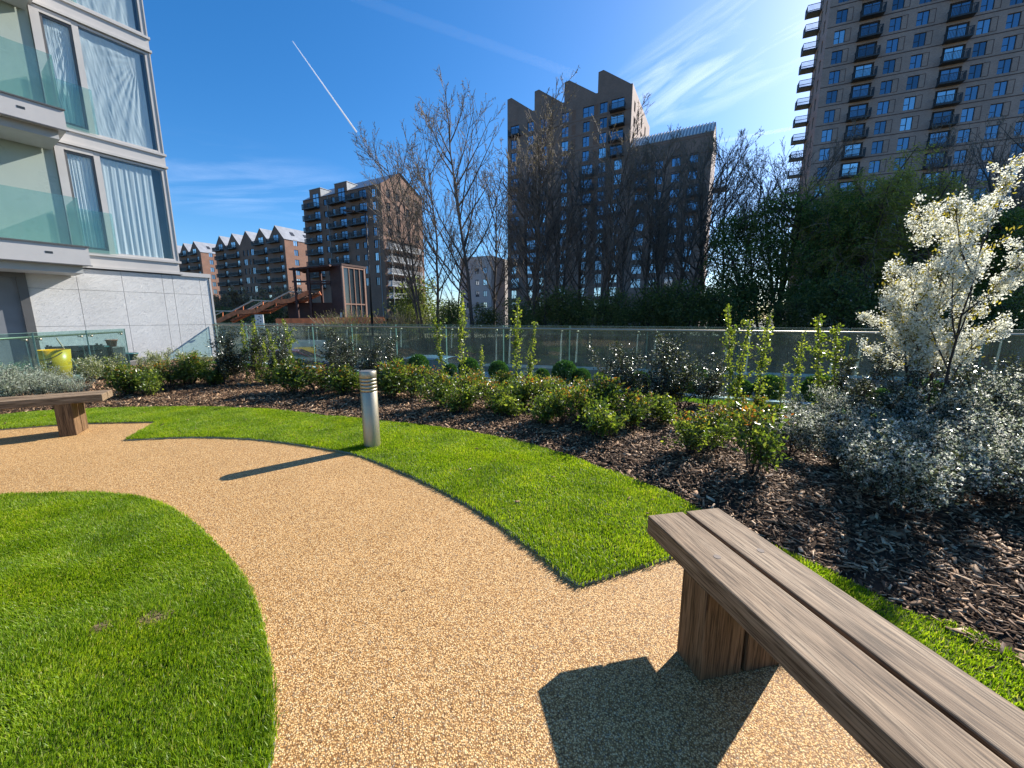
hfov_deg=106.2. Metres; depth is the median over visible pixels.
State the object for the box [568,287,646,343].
bush
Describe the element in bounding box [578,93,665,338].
bare tree
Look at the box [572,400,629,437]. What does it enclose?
garden shrub
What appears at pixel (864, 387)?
upright shrub
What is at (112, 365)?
variegated shrub
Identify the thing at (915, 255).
willow tree
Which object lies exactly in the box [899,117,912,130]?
window
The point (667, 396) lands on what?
garden shrub
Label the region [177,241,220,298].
gabled apartments
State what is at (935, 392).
box ball
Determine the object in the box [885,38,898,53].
window
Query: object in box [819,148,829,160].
window
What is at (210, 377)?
garden shrub
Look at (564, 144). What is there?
window
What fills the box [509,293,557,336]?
bush
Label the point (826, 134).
window
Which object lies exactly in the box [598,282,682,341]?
bush
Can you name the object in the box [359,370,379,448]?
bollard light
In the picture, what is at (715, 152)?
bare tree
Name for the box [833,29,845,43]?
window
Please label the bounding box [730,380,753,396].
box ball
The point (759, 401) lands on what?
garden shrub
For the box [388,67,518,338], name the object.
bare tree
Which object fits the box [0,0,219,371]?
glazed apartment building
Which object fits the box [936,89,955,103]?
window
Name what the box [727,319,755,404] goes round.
climbing plant
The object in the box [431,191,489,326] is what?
bare tree
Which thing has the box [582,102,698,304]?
windows
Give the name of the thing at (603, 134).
window
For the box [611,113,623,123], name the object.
window
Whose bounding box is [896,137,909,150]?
window
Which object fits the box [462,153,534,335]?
bare tree
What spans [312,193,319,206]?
window
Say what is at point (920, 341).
flowering tree
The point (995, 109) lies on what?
window
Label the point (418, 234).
bare tree
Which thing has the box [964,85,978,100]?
window
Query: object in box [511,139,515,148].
window
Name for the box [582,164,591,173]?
window
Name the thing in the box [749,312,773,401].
climbing plant
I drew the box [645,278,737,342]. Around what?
bush
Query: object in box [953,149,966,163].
window
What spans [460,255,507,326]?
apartment block
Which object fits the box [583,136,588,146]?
window
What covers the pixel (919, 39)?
window
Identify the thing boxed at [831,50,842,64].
window
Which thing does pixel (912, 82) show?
window
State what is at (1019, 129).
window
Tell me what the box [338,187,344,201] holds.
window
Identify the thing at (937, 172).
window
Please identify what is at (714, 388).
upright shrub
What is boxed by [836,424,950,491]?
flowering shrub
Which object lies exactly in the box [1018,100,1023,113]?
window
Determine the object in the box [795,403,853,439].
flowering shrub
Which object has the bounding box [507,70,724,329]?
apartment tower
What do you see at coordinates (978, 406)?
flowering shrub
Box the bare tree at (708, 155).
[653,128,759,335]
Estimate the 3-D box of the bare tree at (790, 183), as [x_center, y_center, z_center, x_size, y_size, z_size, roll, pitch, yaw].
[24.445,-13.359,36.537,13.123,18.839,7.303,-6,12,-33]
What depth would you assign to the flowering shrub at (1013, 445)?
2.71 m
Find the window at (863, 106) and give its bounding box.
[849,104,866,117]
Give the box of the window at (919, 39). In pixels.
[912,32,925,47]
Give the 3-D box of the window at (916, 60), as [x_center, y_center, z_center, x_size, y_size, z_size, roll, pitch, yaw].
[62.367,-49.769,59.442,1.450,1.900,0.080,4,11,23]
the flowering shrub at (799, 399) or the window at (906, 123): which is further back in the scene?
the window at (906, 123)
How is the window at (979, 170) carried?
in the apartment tower at (904, 73)
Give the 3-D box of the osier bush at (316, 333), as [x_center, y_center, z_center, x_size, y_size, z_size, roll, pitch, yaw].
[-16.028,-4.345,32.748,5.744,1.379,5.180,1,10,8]
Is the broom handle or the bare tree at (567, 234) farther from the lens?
the bare tree at (567, 234)
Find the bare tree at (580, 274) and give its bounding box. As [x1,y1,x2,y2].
[548,138,623,330]
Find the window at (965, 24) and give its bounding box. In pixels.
[947,23,967,38]
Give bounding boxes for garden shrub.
[96,363,154,395]
[98,355,134,376]
[130,367,166,395]
[140,360,196,388]
[158,351,212,384]
[194,362,234,384]
[250,365,277,384]
[263,356,318,392]
[284,360,341,394]
[322,364,359,395]
[373,357,418,397]
[392,360,437,398]
[411,368,464,408]
[420,369,440,385]
[435,381,487,413]
[453,369,479,400]
[456,367,486,387]
[473,376,507,408]
[484,382,531,415]
[491,369,514,388]
[506,371,551,408]
[525,390,558,423]
[527,372,565,405]
[545,373,566,393]
[545,382,579,422]
[551,383,613,427]
[559,376,591,400]
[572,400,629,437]
[581,372,625,410]
[599,386,671,430]
[647,392,677,423]
[658,387,689,404]
[660,408,735,453]
[688,399,747,438]
[714,395,762,426]
[717,396,796,473]
[741,393,775,415]
[752,403,793,428]
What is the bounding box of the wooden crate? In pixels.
[127,359,143,365]
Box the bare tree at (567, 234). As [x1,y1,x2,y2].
[519,151,615,336]
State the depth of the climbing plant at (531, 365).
6.65 m
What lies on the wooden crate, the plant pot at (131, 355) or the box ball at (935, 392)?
the plant pot at (131, 355)
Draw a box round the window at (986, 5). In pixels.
[980,0,994,11]
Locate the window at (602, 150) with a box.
[599,147,605,157]
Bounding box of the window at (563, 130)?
[562,127,567,136]
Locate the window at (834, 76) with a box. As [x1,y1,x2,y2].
[828,70,839,84]
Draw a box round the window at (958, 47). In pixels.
[944,45,963,60]
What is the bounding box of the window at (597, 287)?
[594,287,600,295]
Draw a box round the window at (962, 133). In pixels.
[956,128,970,142]
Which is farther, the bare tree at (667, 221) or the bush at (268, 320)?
the bush at (268, 320)
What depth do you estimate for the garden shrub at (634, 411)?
4.50 m
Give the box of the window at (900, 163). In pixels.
[893,157,905,170]
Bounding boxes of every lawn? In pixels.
[0,493,271,767]
[18,407,1023,710]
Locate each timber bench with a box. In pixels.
[0,390,112,436]
[647,508,1023,767]
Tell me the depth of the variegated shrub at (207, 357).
8.65 m
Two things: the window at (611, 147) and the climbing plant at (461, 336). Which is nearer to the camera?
the climbing plant at (461, 336)
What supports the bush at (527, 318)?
on the terrain at (774, 366)
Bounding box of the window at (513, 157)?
[511,153,515,161]
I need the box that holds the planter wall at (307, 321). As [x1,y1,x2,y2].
[275,317,391,324]
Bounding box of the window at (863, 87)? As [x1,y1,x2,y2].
[852,84,869,96]
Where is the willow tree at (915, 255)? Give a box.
[860,164,1016,295]
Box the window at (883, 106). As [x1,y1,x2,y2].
[877,100,889,114]
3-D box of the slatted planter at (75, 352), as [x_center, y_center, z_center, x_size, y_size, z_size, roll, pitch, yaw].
[-10.656,-0.616,9.432,0.560,0.700,0.900,7,12,33]
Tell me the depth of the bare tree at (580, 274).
33.42 m
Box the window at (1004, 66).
[996,58,1011,74]
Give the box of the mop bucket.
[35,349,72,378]
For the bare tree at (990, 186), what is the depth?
23.30 m
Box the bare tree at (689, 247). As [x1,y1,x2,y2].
[618,133,759,336]
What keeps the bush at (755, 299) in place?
on the terrain at (774, 366)
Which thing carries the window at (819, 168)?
in the apartment tower at (904, 73)
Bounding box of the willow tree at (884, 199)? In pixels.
[780,142,944,343]
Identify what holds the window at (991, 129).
in the apartment tower at (904, 73)
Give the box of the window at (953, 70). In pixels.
[940,67,959,82]
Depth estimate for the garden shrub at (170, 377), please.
7.08 m
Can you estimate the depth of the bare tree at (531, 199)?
28.23 m
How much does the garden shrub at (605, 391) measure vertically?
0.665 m
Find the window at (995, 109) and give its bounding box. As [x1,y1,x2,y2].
[988,103,1003,117]
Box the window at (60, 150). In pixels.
[53,143,177,260]
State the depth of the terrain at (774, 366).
23.97 m
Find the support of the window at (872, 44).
in the apartment tower at (904, 73)
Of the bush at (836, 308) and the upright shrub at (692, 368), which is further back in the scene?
the bush at (836, 308)
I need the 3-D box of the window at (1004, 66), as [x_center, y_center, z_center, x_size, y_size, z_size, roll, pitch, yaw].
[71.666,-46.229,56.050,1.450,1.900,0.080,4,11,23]
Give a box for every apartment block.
[301,173,424,328]
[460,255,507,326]
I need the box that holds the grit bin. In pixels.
[294,347,316,353]
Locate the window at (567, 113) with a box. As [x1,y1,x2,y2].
[562,112,568,122]
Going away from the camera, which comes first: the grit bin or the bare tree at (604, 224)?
the grit bin
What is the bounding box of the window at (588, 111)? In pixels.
[583,105,593,117]
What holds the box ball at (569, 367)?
on the terrace
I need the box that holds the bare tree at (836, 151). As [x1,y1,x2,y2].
[728,114,867,335]
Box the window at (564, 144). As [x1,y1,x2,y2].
[561,141,567,151]
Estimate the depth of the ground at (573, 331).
80.97 m
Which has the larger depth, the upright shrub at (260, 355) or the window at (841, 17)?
the window at (841, 17)
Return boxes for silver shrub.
[0,361,28,375]
[0,362,44,381]
[0,363,33,396]
[2,361,50,395]
[11,371,66,395]
[20,365,68,386]
[29,370,83,392]
[47,372,95,393]
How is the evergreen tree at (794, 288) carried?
on the terrain at (774, 366)
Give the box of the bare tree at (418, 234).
[392,100,482,334]
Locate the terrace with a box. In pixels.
[211,360,868,404]
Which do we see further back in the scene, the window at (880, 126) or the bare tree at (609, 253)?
the window at (880, 126)
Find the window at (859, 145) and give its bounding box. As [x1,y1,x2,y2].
[845,143,860,156]
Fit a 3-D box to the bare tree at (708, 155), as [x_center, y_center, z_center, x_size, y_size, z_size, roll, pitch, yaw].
[16.796,-13.435,35.309,9.132,18.476,7.742,8,13,41]
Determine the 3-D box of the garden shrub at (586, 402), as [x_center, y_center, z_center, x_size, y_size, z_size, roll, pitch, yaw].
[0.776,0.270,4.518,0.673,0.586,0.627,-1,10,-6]
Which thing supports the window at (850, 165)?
in the apartment tower at (904, 73)
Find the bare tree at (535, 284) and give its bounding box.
[483,66,591,337]
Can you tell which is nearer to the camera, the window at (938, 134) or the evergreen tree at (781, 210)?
the evergreen tree at (781, 210)
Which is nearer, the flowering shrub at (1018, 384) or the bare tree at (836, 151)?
the flowering shrub at (1018, 384)
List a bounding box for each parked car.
[246,349,327,365]
[403,351,495,376]
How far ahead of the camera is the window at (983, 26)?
56.21 m
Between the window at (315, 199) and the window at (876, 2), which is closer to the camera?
the window at (876, 2)
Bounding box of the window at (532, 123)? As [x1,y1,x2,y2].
[528,121,533,131]
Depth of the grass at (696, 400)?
6.18 m
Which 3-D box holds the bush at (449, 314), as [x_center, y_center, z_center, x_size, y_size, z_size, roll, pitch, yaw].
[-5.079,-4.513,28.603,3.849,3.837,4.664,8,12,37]
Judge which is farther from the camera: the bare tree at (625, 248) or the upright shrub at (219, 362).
the bare tree at (625, 248)
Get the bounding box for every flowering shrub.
[763,401,834,453]
[779,391,829,421]
[787,406,885,468]
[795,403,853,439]
[806,382,857,430]
[833,383,964,436]
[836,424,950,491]
[838,412,1022,518]
[841,402,913,441]
[864,409,965,459]
[865,376,992,440]
[891,436,1022,496]
[896,407,1023,475]
[903,398,1004,449]
[928,360,1023,420]
[946,432,1023,501]
[962,385,1023,440]
[966,375,1023,414]
[973,397,1023,449]
[976,415,1023,502]
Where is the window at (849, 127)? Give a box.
[846,124,863,137]
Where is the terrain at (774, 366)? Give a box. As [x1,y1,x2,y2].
[217,330,1023,379]
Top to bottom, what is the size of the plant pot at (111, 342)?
0.176 m
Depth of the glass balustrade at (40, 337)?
7.67 m
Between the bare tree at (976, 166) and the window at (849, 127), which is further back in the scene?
the window at (849, 127)
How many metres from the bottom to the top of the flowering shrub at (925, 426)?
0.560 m
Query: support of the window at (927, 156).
in the apartment tower at (904, 73)
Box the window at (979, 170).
[977,168,989,180]
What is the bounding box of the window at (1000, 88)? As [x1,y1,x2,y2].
[992,81,1007,96]
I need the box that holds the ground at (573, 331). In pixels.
[218,318,880,336]
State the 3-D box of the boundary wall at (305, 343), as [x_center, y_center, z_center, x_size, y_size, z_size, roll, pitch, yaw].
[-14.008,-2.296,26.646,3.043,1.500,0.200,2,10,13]
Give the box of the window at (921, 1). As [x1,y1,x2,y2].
[919,0,931,3]
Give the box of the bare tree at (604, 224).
[574,152,645,320]
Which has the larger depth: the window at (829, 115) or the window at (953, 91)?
the window at (829, 115)
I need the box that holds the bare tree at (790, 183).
[734,136,825,335]
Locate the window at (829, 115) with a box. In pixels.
[823,110,834,122]
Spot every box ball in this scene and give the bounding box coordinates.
[408,353,429,373]
[444,363,456,375]
[457,357,479,377]
[488,360,508,378]
[534,368,549,381]
[551,360,576,384]
[571,368,591,383]
[680,366,707,393]
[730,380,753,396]
[752,374,786,399]
[799,373,836,402]
[865,388,891,406]
[901,378,943,404]
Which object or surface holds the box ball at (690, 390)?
on the terrace
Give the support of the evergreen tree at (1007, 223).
on the terrain at (774, 366)
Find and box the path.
[0,423,882,767]
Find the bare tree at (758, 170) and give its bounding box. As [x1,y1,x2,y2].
[704,145,803,326]
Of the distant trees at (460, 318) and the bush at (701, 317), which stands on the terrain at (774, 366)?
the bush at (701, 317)
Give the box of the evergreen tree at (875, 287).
[843,204,924,339]
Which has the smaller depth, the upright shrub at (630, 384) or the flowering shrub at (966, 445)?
the flowering shrub at (966, 445)
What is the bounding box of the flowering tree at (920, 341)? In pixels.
[855,153,1023,406]
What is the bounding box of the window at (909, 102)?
[903,96,915,110]
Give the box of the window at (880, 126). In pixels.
[874,121,885,134]
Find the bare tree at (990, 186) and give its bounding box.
[938,116,1023,285]
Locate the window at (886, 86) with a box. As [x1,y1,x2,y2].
[879,80,892,94]
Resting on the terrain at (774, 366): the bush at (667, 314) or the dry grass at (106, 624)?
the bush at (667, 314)
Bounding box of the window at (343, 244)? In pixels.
[342,243,348,250]
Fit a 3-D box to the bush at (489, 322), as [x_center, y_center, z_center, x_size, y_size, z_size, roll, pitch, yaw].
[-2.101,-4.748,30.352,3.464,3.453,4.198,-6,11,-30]
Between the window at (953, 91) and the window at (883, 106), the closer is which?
the window at (953, 91)
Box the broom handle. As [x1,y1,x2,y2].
[56,337,83,376]
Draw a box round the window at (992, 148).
[981,146,994,159]
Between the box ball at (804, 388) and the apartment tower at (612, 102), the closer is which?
the box ball at (804, 388)
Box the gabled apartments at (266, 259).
[212,225,307,326]
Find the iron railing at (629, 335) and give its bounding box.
[263,328,1023,365]
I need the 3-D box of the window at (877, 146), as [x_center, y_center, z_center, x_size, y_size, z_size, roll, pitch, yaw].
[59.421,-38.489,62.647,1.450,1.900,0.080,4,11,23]
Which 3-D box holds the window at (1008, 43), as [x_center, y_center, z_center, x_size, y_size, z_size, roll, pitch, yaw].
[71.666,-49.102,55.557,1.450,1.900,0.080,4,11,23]
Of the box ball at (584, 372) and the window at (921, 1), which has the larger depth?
the window at (921, 1)
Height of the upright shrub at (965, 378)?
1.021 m
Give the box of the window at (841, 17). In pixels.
[836,9,847,23]
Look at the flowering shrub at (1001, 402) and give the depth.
3.82 m
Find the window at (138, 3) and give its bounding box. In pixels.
[68,0,145,34]
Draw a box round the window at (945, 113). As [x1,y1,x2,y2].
[933,110,951,124]
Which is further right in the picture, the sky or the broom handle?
the sky
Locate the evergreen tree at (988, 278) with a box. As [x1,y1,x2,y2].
[939,206,1023,329]
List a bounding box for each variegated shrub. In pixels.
[69,352,103,381]
[81,351,124,377]
[132,353,157,370]
[142,346,173,369]
[174,347,198,360]
[184,349,213,367]
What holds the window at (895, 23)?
in the apartment tower at (904, 73)
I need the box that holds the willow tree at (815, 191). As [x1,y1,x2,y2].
[783,170,887,339]
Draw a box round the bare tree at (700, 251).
[665,139,750,334]
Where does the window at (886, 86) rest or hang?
in the apartment tower at (904, 73)
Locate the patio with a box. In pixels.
[0,372,87,395]
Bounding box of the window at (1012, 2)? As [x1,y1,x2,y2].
[1009,0,1023,5]
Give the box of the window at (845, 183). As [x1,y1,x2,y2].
[839,182,854,191]
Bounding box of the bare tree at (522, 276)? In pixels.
[493,128,584,335]
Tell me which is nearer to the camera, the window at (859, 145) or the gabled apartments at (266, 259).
the window at (859, 145)
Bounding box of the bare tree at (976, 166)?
[898,141,1000,256]
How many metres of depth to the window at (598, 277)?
88.12 m
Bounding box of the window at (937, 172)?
[923,172,941,185]
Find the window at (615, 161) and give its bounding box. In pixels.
[614,159,621,169]
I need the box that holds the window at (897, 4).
[892,0,904,10]
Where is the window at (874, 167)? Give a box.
[868,160,880,172]
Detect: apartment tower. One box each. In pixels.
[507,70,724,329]
[785,0,1023,333]
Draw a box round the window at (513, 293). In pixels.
[511,290,515,298]
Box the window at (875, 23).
[860,22,877,35]
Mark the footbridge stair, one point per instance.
(347, 282)
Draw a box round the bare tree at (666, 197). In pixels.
[616,123,701,334]
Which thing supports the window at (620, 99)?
in the apartment tower at (612, 102)
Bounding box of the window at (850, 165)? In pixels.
[841,162,858,175]
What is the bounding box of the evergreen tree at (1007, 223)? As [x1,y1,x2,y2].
[940,202,1023,346]
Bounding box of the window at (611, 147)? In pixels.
[610,144,621,154]
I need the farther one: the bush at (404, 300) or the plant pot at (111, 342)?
the bush at (404, 300)
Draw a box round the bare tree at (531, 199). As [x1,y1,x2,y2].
[487,92,586,339]
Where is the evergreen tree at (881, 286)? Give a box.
[869,204,989,331]
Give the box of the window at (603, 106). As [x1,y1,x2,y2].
[600,102,607,112]
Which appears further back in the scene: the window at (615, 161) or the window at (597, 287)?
the window at (597, 287)
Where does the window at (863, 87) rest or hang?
in the apartment tower at (904, 73)
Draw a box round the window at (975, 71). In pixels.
[968,63,982,78]
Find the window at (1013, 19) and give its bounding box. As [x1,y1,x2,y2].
[1005,12,1020,28]
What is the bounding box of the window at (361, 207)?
[359,202,366,210]
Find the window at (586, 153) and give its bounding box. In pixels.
[582,151,588,160]
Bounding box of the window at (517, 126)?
[511,125,518,133]
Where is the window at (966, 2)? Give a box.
[951,0,971,15]
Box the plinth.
[108,346,127,367]
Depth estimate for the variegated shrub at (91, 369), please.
7.69 m
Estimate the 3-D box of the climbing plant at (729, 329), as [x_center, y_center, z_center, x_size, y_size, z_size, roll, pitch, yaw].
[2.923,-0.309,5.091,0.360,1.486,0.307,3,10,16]
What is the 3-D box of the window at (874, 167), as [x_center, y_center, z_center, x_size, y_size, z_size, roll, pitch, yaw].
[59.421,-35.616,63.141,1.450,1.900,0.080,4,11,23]
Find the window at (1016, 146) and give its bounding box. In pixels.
[1009,142,1023,156]
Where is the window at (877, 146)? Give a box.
[871,140,883,153]
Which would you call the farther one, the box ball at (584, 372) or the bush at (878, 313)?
the bush at (878, 313)
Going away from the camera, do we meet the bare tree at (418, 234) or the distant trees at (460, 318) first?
the bare tree at (418, 234)
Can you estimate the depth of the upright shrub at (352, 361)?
6.95 m
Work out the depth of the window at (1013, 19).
55.04 m
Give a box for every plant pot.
[78,345,108,361]
[104,339,117,346]
[126,352,138,359]
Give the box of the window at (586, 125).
[583,121,589,131]
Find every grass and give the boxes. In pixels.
[89,605,174,635]
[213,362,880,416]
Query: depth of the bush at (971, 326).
20.11 m
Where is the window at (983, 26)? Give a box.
[976,18,990,34]
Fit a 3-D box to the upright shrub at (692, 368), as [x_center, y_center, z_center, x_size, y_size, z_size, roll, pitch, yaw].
[2.368,-0.195,5.458,1.189,1.150,0.875,4,10,21]
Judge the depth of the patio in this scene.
8.81 m
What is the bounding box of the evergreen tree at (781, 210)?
[737,184,842,338]
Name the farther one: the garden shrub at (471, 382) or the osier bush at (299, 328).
the osier bush at (299, 328)
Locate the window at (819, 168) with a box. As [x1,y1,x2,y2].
[817,167,827,178]
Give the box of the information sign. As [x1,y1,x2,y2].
[255,315,264,335]
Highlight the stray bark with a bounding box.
[2,405,994,670]
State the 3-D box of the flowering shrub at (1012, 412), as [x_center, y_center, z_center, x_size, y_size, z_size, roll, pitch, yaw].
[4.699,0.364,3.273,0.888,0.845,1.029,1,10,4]
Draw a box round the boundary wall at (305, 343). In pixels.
[289,340,328,356]
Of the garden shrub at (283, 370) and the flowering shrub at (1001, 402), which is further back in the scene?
the garden shrub at (283, 370)
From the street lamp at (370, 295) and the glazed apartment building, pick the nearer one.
the glazed apartment building
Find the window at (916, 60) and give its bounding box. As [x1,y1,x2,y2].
[909,54,922,68]
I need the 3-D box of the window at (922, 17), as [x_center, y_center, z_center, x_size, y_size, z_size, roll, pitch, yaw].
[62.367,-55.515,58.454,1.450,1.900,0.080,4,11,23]
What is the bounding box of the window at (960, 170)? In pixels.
[950,170,962,182]
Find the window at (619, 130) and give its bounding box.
[610,128,622,139]
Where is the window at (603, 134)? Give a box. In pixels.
[599,132,605,142]
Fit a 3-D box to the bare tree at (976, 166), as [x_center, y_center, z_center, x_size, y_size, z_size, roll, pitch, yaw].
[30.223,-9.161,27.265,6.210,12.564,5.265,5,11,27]
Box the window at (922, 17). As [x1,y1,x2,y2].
[916,10,929,25]
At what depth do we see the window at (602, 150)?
83.71 m
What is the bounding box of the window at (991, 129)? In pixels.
[984,125,998,138]
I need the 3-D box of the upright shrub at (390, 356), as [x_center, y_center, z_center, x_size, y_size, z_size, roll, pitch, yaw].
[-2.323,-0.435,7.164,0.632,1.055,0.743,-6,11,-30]
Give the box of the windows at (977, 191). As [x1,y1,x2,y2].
[815,186,1013,231]
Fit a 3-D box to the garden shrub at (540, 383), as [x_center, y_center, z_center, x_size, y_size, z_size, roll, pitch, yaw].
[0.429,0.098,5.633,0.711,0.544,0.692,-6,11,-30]
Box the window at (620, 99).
[612,97,623,108]
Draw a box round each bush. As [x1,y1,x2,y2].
[213,285,276,329]
[215,306,250,330]
[233,296,287,330]
[253,285,314,330]
[260,324,330,339]
[289,327,347,338]
[309,308,378,341]
[368,275,448,333]
[370,310,431,339]
[384,304,425,336]
[416,298,470,345]
[462,302,505,338]
[492,295,553,347]
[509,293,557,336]
[534,285,601,341]
[564,289,616,337]
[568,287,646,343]
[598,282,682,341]
[601,292,648,336]
[638,287,690,337]
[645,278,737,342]
[677,285,733,337]
[681,283,769,344]
[694,262,803,343]
[762,291,839,345]
[791,269,898,347]
[847,286,954,346]
[853,258,1020,356]
[922,288,1022,361]
[956,288,1023,369]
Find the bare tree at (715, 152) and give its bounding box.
[685,128,783,284]
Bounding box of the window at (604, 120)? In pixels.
[600,117,606,127]
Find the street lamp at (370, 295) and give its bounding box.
[343,209,375,352]
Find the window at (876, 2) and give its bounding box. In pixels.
[863,0,880,13]
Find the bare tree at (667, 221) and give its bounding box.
[603,123,707,334]
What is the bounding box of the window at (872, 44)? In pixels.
[857,43,874,56]
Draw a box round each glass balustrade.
[0,329,130,374]
[213,323,1023,395]
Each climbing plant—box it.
[239,319,251,381]
[249,318,263,381]
[260,336,270,382]
[266,329,281,376]
[281,319,297,362]
[430,306,453,375]
[455,290,470,380]
[479,344,486,380]
[505,297,524,383]
[525,320,540,382]
[719,303,752,409]
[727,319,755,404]
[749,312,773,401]
[768,364,790,414]
[787,330,807,409]
[806,314,844,405]
[823,323,851,405]
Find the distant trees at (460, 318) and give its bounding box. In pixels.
[426,299,783,322]
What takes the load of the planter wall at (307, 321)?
on the terrain at (774, 366)
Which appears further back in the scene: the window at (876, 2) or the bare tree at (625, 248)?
the window at (876, 2)
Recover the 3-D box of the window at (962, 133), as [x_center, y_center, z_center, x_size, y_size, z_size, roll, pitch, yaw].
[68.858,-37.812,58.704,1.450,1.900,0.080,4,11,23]
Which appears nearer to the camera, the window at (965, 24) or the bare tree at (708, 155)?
the bare tree at (708, 155)
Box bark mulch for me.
[0,358,1023,668]
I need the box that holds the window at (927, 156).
[926,152,944,165]
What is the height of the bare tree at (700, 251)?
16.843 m
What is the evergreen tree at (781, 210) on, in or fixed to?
on the terrain at (774, 366)
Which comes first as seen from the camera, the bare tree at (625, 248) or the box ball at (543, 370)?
the box ball at (543, 370)
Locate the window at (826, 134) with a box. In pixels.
[821,129,832,141]
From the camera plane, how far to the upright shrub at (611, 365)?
5.27 m
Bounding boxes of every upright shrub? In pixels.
[206,325,240,384]
[213,328,262,382]
[231,327,273,379]
[252,325,291,370]
[311,324,376,387]
[320,337,355,389]
[355,335,386,370]
[376,333,404,376]
[584,340,634,400]
[608,340,650,403]
[635,330,725,408]
[637,333,687,401]
[691,351,732,404]
[820,343,906,421]
[845,362,931,420]
[923,348,997,398]
[944,355,1023,407]
[979,351,1023,391]
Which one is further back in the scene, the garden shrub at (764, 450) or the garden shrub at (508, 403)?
the garden shrub at (508, 403)
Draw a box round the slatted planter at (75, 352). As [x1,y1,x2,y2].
[45,343,105,372]
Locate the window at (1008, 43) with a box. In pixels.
[1001,35,1016,51]
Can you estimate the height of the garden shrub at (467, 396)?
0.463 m
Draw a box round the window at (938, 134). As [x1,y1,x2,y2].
[929,131,948,144]
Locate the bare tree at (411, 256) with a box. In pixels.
[348,120,438,337]
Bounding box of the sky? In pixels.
[143,0,820,317]
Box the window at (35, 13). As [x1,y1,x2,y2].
[27,3,162,153]
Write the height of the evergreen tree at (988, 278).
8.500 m
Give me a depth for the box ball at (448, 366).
8.86 m
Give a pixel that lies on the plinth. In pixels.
(116, 349)
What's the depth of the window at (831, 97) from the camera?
63.81 m
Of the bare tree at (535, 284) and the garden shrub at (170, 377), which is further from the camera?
the bare tree at (535, 284)
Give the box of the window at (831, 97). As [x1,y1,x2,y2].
[826,90,837,103]
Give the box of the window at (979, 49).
[972,41,986,56]
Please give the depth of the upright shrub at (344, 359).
6.74 m
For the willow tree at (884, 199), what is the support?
on the terrain at (774, 366)
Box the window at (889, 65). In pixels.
[882,59,895,73]
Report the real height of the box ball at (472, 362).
0.528 m
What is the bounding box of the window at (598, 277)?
[594,274,600,282]
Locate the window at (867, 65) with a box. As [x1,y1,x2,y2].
[854,63,872,77]
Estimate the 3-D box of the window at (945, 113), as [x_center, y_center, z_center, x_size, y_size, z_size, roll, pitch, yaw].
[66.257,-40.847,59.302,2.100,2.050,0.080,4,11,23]
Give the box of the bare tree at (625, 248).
[592,143,671,336]
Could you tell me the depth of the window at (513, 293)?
98.91 m
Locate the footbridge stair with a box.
[215,263,368,332]
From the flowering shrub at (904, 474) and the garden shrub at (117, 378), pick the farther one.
the garden shrub at (117, 378)
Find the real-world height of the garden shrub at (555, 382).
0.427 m
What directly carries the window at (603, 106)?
in the apartment tower at (612, 102)
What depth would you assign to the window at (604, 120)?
82.66 m
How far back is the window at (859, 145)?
63.77 m
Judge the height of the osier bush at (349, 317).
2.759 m
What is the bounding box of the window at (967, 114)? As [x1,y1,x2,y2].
[960,107,974,121]
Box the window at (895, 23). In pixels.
[889,16,901,31]
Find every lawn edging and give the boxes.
[0,421,670,586]
[32,493,274,767]
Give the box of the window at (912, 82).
[906,75,919,89]
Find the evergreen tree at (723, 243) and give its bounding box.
[694,206,796,338]
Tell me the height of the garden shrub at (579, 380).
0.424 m
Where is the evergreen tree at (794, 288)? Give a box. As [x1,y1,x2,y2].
[769,180,887,335]
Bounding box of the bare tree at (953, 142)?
[888,113,1023,337]
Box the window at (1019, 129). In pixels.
[1013,121,1023,135]
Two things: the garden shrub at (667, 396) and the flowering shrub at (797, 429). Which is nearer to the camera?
the flowering shrub at (797, 429)

